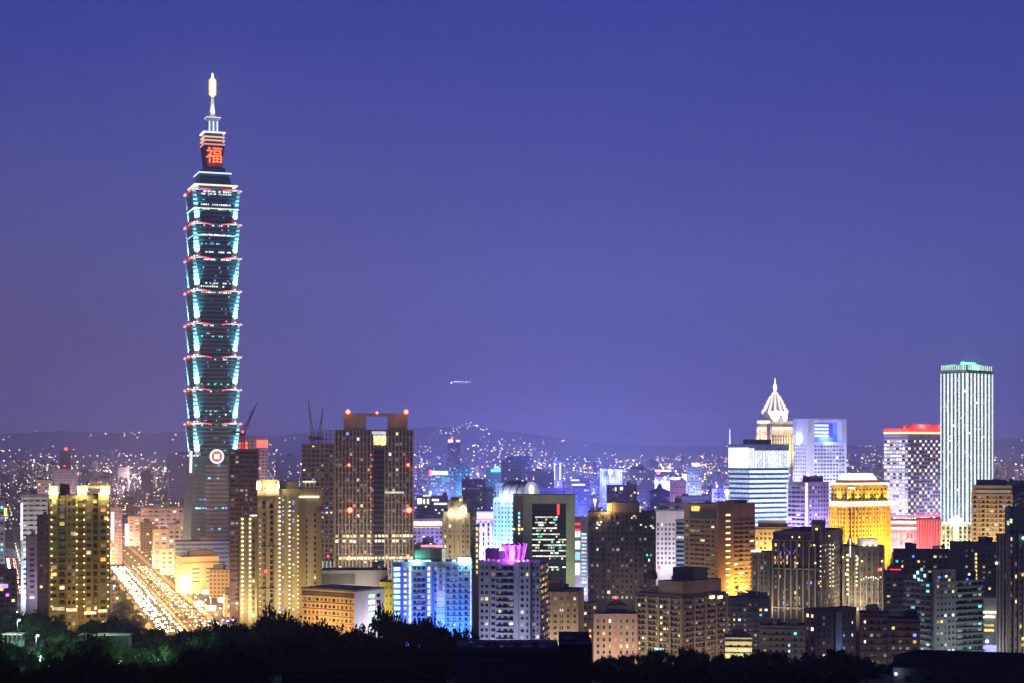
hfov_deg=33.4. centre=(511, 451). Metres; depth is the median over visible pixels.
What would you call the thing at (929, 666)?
foreground building
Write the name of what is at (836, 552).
windows
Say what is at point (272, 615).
tree
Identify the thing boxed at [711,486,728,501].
city building
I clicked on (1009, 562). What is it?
apartment tower
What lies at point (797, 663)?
tree
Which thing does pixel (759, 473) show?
office tower
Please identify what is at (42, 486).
city building
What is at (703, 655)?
tree
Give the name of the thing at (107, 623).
tree
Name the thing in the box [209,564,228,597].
city block
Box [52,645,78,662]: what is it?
tree
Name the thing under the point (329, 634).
tree
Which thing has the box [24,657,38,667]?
tree
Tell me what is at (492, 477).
city building
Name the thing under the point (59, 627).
tree
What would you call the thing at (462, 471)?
city building
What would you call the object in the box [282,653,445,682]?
foreground building
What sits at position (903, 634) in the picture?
apartment block
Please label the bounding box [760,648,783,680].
tree
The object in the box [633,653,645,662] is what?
tree
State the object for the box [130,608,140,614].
tree
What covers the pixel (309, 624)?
tree
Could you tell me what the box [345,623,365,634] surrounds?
tree
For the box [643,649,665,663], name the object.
tree
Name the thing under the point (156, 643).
tree
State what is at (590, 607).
apartment block
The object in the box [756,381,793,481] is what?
cupola tower
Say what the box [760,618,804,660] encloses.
apartment block
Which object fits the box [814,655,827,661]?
tree
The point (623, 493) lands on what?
city building
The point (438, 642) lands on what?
tree
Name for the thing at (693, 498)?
city building
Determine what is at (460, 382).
aeroplane
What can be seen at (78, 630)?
tree
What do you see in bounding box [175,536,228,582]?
office block
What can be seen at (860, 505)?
golden hotel
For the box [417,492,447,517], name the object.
city building
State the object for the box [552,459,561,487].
city building
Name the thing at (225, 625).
tree
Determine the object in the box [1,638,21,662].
tree
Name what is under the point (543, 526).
portal building
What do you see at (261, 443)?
office tower
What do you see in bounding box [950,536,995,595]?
apartment block
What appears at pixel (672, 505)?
city building
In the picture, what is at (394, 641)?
tree
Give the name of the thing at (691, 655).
tree
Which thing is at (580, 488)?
city building
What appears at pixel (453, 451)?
city building
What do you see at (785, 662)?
tree
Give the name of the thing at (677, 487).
city building
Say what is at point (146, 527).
building
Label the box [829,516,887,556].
windows
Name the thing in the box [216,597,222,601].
kiosk
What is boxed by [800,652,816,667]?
tree
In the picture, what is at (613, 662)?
tree
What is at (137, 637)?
tree
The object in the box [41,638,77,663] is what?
tree
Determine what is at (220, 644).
tree
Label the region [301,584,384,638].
office block
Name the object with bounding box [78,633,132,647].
pavilion
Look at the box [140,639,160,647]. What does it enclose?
tree
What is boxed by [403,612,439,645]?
tree
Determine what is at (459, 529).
stone tower
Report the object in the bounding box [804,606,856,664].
apartment block
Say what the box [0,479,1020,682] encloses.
ground
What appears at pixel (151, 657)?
tree
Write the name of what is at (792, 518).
windows
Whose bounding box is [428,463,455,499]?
city building
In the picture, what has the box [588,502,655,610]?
hotel tower
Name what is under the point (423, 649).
tree
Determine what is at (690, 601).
windows
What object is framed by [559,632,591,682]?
foreground building
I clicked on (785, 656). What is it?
tree
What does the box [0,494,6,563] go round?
city building
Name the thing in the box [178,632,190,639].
tree
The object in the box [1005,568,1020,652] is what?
windows
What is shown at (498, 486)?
city building
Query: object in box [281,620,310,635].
tree
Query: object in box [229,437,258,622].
office tower
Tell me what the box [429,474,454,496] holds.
windows
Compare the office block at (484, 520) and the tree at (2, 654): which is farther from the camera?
the office block at (484, 520)
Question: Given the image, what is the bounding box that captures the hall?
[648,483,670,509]
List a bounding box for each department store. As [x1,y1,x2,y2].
[891,519,916,551]
[916,518,940,548]
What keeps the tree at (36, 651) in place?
on the ground
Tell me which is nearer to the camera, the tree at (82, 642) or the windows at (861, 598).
the tree at (82, 642)
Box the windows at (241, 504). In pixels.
[231,499,256,608]
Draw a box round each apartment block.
[380,580,392,614]
[476,524,478,620]
[548,579,583,645]
[584,601,596,660]
[594,596,637,663]
[635,566,727,663]
[724,628,751,658]
[728,591,769,648]
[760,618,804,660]
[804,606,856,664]
[859,598,889,665]
[883,562,904,615]
[887,609,919,664]
[893,541,949,579]
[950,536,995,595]
[983,596,995,651]
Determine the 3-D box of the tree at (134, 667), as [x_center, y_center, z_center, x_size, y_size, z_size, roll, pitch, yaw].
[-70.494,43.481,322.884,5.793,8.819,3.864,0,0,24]
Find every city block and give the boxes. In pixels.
[110,582,114,611]
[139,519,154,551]
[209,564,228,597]
[223,588,228,616]
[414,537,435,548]
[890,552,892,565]
[932,545,939,548]
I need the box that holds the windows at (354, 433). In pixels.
[336,432,411,578]
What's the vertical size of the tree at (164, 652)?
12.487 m
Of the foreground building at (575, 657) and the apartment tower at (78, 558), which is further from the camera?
the apartment tower at (78, 558)
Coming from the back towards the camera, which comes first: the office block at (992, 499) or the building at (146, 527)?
the building at (146, 527)
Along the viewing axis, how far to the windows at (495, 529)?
1429.52 m
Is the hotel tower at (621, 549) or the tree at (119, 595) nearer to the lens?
the hotel tower at (621, 549)
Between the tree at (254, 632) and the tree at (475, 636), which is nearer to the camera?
the tree at (475, 636)
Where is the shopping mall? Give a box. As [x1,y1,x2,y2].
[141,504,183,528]
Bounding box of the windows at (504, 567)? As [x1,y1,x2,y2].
[481,564,547,639]
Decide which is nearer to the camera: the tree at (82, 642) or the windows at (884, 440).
the tree at (82, 642)
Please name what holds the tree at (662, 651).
on the ground
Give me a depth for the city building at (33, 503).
1275.62 m
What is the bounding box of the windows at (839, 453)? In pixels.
[794,453,843,498]
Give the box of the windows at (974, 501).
[973,492,1023,539]
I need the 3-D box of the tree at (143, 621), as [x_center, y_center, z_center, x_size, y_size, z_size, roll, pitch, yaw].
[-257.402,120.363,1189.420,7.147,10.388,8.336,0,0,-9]
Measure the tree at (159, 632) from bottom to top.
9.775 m
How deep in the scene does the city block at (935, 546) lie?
1603.69 m
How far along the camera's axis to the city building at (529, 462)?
3299.80 m
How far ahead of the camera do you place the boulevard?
1465.51 m
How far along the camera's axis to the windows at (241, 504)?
1247.16 m
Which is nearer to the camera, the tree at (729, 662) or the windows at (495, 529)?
the tree at (729, 662)
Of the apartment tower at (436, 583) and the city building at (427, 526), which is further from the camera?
the city building at (427, 526)
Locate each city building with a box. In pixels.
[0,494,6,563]
[0,564,16,639]
[20,490,47,615]
[26,531,36,615]
[36,477,51,493]
[37,512,47,611]
[54,448,77,493]
[60,450,70,468]
[110,504,121,563]
[125,514,140,545]
[153,526,167,568]
[160,546,174,574]
[168,520,182,546]
[414,515,441,547]
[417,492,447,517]
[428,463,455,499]
[448,437,459,464]
[456,463,469,496]
[462,476,485,514]
[486,467,499,491]
[496,480,509,496]
[508,455,531,470]
[538,486,565,493]
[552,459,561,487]
[571,476,589,515]
[600,468,621,509]
[607,482,636,502]
[660,498,691,508]
[670,478,685,501]
[676,494,710,502]
[687,463,700,494]
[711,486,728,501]
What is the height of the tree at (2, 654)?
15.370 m
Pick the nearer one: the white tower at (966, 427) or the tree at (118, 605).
the tree at (118, 605)
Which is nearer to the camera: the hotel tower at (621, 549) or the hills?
the hotel tower at (621, 549)
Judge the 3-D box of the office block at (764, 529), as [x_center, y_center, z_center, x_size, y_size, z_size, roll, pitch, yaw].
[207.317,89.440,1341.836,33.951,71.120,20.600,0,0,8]
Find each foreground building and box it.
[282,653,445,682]
[453,618,559,682]
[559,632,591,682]
[890,650,1023,682]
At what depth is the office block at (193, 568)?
1506.33 m
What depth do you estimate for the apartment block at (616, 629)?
900.47 m
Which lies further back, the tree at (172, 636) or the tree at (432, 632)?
the tree at (172, 636)
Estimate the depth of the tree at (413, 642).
445.55 m
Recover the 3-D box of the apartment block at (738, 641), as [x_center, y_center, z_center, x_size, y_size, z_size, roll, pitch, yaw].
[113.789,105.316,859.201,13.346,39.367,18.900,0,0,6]
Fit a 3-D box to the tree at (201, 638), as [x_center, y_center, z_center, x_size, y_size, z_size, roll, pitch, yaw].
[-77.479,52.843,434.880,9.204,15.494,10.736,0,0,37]
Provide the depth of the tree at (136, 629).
614.39 m
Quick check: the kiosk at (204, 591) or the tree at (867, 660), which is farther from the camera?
the kiosk at (204, 591)
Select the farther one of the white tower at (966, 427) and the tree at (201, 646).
the white tower at (966, 427)
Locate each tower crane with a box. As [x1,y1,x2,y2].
[231,403,256,448]
[308,400,321,443]
[309,409,322,443]
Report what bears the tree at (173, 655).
on the ground
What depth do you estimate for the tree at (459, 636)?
444.55 m
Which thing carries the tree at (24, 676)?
on the ground
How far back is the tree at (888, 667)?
436.33 m
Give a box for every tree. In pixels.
[0,608,22,631]
[0,613,13,642]
[0,638,12,662]
[0,655,21,680]
[1,608,52,643]
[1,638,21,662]
[5,644,16,658]
[5,649,14,662]
[16,652,28,667]
[16,664,29,673]
[19,668,38,682]
[21,646,29,652]
[23,645,42,660]
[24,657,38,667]
[27,652,46,665]
[29,662,39,669]
[31,606,47,616]
[31,614,70,642]
[33,654,77,676]
[38,650,63,669]
[39,636,54,646]
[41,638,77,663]
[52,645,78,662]
[53,633,81,642]
[54,638,92,653]
[60,641,114,668]
[61,639,113,659]
[63,618,97,639]
[78,628,111,645]
[81,640,138,664]
[83,619,110,632]
[96,619,115,632]
[97,657,121,670]
[103,613,131,632]
[104,636,133,654]
[110,607,126,618]
[110,619,140,642]
[112,601,133,616]
[113,660,130,676]
[116,593,126,600]
[117,616,143,631]
[126,659,151,676]
[127,644,138,653]
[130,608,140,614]
[130,629,144,643]
[132,613,142,619]
[133,639,149,649]
[134,648,158,664]
[137,639,168,654]
[138,618,146,627]
[140,628,155,638]
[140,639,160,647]
[144,627,166,641]
[147,638,168,650]
[151,634,171,642]
[151,655,169,671]
[156,643,170,660]
[164,634,187,650]
[165,643,211,675]
[165,649,183,664]
[167,627,186,640]
[167,640,192,661]
[177,642,206,655]
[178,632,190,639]
[185,629,222,648]
[190,620,214,641]
[195,639,226,652]
[203,615,222,636]
[206,631,234,648]
[207,639,241,655]
[209,625,244,638]
[214,618,244,634]
[221,617,248,640]
[233,622,250,631]
[239,620,259,634]
[248,620,273,634]
[256,602,280,631]
[266,608,297,634]
[280,615,320,629]
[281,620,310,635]
[293,624,337,643]
[302,620,318,630]
[307,623,350,646]
[319,617,337,633]
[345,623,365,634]
[348,628,377,647]
[359,626,375,640]
[368,603,402,640]
[369,635,388,644]
[377,607,407,643]
[382,633,405,649]
[385,611,424,645]
[401,641,421,652]
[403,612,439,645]
[405,621,428,649]
[416,643,426,652]
[420,613,452,649]
[434,622,458,647]
[443,627,468,648]
[465,625,479,639]
[592,655,604,680]
[592,656,611,677]
[592,659,614,682]
[608,658,619,669]
[616,653,635,669]
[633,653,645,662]
[641,656,665,669]
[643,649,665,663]
[647,648,668,659]
[650,658,672,671]
[665,655,675,666]
[666,652,677,661]
[678,646,698,657]
[678,647,697,665]
[696,655,708,665]
[697,651,709,659]
[711,652,727,662]
[722,655,736,670]
[732,653,743,661]
[742,652,753,659]
[752,649,762,659]
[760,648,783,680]
[770,650,790,662]
[775,657,794,668]
[789,656,807,668]
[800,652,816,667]
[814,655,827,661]
[823,646,848,663]
[839,652,860,665]
[853,660,876,679]
[860,656,876,665]
[870,667,892,679]
[876,665,892,678]
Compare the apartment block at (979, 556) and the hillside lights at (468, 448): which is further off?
the hillside lights at (468, 448)
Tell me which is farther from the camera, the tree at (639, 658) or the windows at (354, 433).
the windows at (354, 433)
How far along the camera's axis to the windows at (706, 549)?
1254.18 m
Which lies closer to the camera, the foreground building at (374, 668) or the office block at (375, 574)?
the foreground building at (374, 668)
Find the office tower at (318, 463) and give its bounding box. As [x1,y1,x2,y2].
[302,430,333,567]
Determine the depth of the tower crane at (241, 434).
1261.61 m
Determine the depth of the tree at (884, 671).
416.00 m
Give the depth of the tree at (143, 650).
487.31 m
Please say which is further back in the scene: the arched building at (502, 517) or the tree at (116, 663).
the arched building at (502, 517)
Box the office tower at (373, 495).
[334,410,413,579]
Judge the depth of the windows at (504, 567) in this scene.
863.04 m
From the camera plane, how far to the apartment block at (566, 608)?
941.58 m
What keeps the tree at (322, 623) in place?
on the ground
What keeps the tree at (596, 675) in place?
on the ground
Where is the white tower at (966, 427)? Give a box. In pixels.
[940,362,992,522]
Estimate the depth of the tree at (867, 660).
456.94 m
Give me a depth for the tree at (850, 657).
423.00 m
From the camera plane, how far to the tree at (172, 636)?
611.66 m
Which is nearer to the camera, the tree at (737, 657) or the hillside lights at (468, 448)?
the tree at (737, 657)
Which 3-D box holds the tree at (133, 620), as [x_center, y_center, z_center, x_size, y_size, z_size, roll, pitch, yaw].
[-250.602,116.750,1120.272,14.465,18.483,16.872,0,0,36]
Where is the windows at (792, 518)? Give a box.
[788,518,824,524]
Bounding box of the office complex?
[684,500,754,595]
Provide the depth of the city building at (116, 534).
1898.41 m
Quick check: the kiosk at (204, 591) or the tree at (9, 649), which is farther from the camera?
the kiosk at (204, 591)
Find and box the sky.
[0,0,1023,446]
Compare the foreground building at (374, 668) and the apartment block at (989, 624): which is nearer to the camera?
the foreground building at (374, 668)
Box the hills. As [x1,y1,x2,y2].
[0,427,1023,474]
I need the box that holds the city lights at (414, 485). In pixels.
[3,465,1017,549]
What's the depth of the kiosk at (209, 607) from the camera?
1339.83 m
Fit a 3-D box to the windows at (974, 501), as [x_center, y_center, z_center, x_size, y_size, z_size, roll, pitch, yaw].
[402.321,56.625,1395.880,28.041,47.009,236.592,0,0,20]
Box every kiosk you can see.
[192,601,203,606]
[201,589,208,593]
[205,605,216,610]
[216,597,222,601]
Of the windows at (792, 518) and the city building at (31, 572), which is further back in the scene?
the windows at (792, 518)
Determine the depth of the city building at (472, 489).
2299.22 m
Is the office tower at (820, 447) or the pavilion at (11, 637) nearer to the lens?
the pavilion at (11, 637)
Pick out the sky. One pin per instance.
(621, 221)
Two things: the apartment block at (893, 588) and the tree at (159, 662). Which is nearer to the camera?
the tree at (159, 662)
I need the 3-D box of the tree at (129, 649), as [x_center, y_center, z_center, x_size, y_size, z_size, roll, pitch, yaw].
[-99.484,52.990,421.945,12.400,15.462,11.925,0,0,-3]
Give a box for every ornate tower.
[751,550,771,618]
[772,520,842,622]
[842,535,884,631]
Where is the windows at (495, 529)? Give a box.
[495,529,512,549]
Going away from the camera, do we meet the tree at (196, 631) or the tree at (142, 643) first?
the tree at (196, 631)
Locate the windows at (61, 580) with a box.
[51,579,105,639]
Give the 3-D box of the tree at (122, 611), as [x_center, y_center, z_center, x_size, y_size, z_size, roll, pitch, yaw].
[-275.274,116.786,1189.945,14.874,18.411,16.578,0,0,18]
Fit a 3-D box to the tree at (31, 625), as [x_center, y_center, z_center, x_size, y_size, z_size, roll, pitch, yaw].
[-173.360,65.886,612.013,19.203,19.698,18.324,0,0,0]
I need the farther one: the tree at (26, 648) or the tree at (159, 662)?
the tree at (26, 648)
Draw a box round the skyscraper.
[182,73,241,539]
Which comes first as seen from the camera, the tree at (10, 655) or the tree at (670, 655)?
the tree at (10, 655)
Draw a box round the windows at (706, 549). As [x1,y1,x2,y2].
[686,549,750,595]
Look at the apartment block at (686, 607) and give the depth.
973.28 m
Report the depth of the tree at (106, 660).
323.34 m
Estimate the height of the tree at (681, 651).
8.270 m
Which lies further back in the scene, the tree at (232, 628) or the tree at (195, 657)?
the tree at (232, 628)
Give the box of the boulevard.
[110,542,211,635]
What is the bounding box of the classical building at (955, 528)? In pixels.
[940,515,970,549]
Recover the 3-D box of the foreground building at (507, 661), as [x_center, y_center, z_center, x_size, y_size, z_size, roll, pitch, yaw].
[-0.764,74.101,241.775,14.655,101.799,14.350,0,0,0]
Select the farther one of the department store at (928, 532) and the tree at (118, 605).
the department store at (928, 532)
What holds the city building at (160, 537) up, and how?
on the ground
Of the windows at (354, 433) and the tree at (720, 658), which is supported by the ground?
the tree at (720, 658)
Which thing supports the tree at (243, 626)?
on the ground
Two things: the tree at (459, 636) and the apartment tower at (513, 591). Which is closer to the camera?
the tree at (459, 636)
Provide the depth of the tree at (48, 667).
313.44 m
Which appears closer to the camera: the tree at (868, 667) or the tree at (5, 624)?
the tree at (868, 667)
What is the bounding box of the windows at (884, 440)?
[884,440,939,518]
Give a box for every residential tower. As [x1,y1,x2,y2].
[238,506,256,628]
[256,479,321,627]
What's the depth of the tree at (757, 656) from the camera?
457.31 m
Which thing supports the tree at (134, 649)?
on the ground
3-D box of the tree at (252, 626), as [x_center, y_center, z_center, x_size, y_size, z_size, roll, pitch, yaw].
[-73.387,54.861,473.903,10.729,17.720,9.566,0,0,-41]
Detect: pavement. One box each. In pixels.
[12,534,19,562]
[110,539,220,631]
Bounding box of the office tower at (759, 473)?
[728,429,789,525]
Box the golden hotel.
[829,473,893,569]
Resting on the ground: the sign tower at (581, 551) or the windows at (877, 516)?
the sign tower at (581, 551)
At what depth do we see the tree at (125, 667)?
334.51 m
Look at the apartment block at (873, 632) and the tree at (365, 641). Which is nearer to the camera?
the tree at (365, 641)
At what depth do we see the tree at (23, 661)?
426.46 m
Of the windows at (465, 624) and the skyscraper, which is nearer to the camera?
the windows at (465, 624)
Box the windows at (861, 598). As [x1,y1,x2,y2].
[850,598,881,610]
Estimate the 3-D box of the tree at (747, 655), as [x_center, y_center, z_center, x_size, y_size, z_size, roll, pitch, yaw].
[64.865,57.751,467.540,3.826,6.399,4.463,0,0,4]
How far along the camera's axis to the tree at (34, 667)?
385.93 m
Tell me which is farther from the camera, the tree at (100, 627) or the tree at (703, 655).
the tree at (100, 627)
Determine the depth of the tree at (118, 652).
361.00 m
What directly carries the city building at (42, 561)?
on the ground
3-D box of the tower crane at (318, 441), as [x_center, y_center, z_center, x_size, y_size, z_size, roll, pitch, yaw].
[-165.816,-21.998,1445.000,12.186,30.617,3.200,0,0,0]
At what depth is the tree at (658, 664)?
316.21 m
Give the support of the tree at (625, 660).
on the ground
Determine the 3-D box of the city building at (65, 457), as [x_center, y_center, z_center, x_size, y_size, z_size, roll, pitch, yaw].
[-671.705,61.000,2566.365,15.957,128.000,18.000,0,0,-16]
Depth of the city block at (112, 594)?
1306.33 m
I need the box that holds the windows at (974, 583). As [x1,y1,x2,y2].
[907,573,980,650]
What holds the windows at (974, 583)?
in the apartment tower at (947, 604)
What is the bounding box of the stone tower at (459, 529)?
[442,496,475,630]
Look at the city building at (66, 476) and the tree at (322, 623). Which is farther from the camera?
the city building at (66, 476)
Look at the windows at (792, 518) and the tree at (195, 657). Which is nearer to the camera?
the tree at (195, 657)
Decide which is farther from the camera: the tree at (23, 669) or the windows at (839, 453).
the windows at (839, 453)
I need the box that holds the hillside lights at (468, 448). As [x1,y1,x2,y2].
[1,422,1022,469]
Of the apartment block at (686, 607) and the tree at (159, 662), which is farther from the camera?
the apartment block at (686, 607)
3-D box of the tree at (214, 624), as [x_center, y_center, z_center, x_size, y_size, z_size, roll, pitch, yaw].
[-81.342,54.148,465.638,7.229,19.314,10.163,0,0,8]
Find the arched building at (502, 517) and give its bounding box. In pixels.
[493,481,539,550]
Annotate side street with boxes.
[5,534,19,616]
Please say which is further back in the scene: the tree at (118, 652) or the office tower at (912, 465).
the office tower at (912, 465)
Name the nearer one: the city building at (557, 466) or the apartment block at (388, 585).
the apartment block at (388, 585)
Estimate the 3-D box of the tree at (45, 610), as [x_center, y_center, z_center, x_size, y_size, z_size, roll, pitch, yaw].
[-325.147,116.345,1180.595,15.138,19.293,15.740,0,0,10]
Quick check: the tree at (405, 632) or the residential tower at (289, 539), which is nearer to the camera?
the tree at (405, 632)
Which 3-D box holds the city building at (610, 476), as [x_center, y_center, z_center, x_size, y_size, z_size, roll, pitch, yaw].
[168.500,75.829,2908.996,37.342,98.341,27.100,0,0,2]
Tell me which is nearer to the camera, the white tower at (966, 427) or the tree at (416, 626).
the tree at (416, 626)
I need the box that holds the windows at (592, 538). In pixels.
[591,532,653,598]
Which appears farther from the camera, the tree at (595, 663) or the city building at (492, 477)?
the city building at (492, 477)
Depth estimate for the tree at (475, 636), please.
453.05 m
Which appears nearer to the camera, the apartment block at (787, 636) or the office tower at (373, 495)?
the apartment block at (787, 636)
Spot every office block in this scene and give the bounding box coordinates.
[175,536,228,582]
[176,550,218,593]
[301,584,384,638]
[322,561,387,586]
[476,512,492,558]
[655,505,683,585]
[675,519,683,566]
[755,520,796,549]
[787,474,828,527]
[971,478,1023,541]
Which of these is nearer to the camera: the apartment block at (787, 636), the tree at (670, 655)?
the tree at (670, 655)
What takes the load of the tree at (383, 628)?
on the ground
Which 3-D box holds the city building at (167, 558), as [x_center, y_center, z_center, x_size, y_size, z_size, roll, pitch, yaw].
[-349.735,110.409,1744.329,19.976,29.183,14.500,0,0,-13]
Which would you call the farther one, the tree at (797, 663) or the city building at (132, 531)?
the city building at (132, 531)
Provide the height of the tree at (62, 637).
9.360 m
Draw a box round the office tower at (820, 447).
[793,419,846,500]
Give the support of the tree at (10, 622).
on the ground
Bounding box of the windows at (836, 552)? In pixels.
[775,539,842,609]
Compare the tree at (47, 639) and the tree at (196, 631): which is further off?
the tree at (47, 639)
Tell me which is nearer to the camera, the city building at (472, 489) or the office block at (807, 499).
the office block at (807, 499)
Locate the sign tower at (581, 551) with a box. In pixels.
[575,516,587,600]
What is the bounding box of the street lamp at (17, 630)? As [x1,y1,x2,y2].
[17,618,20,646]
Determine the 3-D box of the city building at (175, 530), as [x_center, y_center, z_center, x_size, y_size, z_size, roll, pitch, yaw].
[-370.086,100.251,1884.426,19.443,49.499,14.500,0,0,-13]
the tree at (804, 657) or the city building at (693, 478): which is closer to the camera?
the tree at (804, 657)
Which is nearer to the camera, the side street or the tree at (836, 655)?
the tree at (836, 655)
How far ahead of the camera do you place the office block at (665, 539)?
1381.50 m
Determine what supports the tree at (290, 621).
on the ground
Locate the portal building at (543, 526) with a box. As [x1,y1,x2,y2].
[513,494,574,586]
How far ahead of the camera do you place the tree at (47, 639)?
542.23 m
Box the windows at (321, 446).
[303,446,331,564]
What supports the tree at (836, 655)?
on the ground
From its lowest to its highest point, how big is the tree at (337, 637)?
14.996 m
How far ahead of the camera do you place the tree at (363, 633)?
461.02 m
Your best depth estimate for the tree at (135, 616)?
1231.32 m
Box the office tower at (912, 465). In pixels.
[884,425,939,518]
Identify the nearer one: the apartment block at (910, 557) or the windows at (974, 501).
the apartment block at (910, 557)
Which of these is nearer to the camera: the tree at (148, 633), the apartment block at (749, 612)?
the tree at (148, 633)
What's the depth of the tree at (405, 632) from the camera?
438.45 m
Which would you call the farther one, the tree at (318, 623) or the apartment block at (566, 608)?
the apartment block at (566, 608)
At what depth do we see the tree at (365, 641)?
432.33 m
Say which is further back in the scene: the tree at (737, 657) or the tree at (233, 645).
the tree at (737, 657)
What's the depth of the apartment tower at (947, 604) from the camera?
906.38 m
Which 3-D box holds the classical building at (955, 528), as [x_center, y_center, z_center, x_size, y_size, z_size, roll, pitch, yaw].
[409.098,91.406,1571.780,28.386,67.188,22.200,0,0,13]
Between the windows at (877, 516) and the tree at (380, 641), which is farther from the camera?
the windows at (877, 516)
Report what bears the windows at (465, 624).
in the apartment tower at (436, 583)
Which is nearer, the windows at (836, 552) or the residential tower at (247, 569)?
the residential tower at (247, 569)
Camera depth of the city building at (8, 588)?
1118.33 m
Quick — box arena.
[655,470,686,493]
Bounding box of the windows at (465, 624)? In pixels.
[447,618,467,636]
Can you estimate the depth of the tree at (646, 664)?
368.47 m
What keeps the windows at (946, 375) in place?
in the white tower at (966, 427)
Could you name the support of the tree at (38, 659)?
on the ground
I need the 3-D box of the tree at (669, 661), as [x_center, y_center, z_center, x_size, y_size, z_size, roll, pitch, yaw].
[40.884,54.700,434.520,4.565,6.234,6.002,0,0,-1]
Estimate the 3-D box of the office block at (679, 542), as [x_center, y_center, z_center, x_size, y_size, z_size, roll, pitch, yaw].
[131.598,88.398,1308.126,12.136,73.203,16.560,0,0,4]
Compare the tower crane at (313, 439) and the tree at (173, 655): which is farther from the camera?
the tower crane at (313, 439)
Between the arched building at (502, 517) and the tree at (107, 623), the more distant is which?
the arched building at (502, 517)
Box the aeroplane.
[451,378,471,383]
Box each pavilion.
[2,632,25,647]
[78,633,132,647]
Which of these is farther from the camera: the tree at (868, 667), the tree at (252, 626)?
the tree at (252, 626)
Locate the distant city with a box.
[0,452,1023,534]
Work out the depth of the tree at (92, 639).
435.95 m
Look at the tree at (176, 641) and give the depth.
480.53 m
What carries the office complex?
on the ground
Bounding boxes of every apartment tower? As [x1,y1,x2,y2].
[48,484,109,640]
[392,545,471,644]
[479,543,549,639]
[903,568,984,651]
[995,506,1023,653]
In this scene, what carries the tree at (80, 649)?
on the ground
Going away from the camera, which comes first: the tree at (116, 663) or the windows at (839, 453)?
the tree at (116, 663)
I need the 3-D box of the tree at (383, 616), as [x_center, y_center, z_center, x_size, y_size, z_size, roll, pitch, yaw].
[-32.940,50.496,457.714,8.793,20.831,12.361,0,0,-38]
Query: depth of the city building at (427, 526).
1558.81 m
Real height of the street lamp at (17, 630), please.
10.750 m
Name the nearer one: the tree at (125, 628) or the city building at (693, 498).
the tree at (125, 628)
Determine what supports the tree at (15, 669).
on the ground
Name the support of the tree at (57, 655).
on the ground
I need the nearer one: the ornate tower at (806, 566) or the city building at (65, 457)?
the ornate tower at (806, 566)
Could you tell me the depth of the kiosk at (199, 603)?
1380.39 m
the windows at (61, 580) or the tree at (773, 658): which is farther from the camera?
the windows at (61, 580)
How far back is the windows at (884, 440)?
1913.33 m
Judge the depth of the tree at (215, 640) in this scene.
413.02 m
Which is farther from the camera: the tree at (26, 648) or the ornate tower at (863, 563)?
the ornate tower at (863, 563)
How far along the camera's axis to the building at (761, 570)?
1150.67 m
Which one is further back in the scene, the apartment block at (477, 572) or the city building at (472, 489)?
the city building at (472, 489)
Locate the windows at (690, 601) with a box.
[639,597,724,663]
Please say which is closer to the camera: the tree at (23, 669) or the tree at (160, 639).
the tree at (23, 669)
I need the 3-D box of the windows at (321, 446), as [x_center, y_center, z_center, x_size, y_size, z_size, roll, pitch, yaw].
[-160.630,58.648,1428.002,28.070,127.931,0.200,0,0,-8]
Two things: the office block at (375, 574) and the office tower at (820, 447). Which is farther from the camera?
the office tower at (820, 447)
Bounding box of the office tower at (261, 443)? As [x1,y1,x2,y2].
[238,437,267,487]
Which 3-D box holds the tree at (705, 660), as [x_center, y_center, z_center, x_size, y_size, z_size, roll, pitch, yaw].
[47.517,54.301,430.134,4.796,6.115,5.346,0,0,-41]
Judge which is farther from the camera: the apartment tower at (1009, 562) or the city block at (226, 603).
the city block at (226, 603)
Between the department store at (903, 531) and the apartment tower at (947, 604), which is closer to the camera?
the apartment tower at (947, 604)
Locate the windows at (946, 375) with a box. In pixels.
[942,375,990,522]
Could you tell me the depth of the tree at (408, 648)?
385.80 m
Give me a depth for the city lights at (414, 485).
6853.54 m
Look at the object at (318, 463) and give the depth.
1428.18 m
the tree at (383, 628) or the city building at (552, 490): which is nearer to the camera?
the tree at (383, 628)

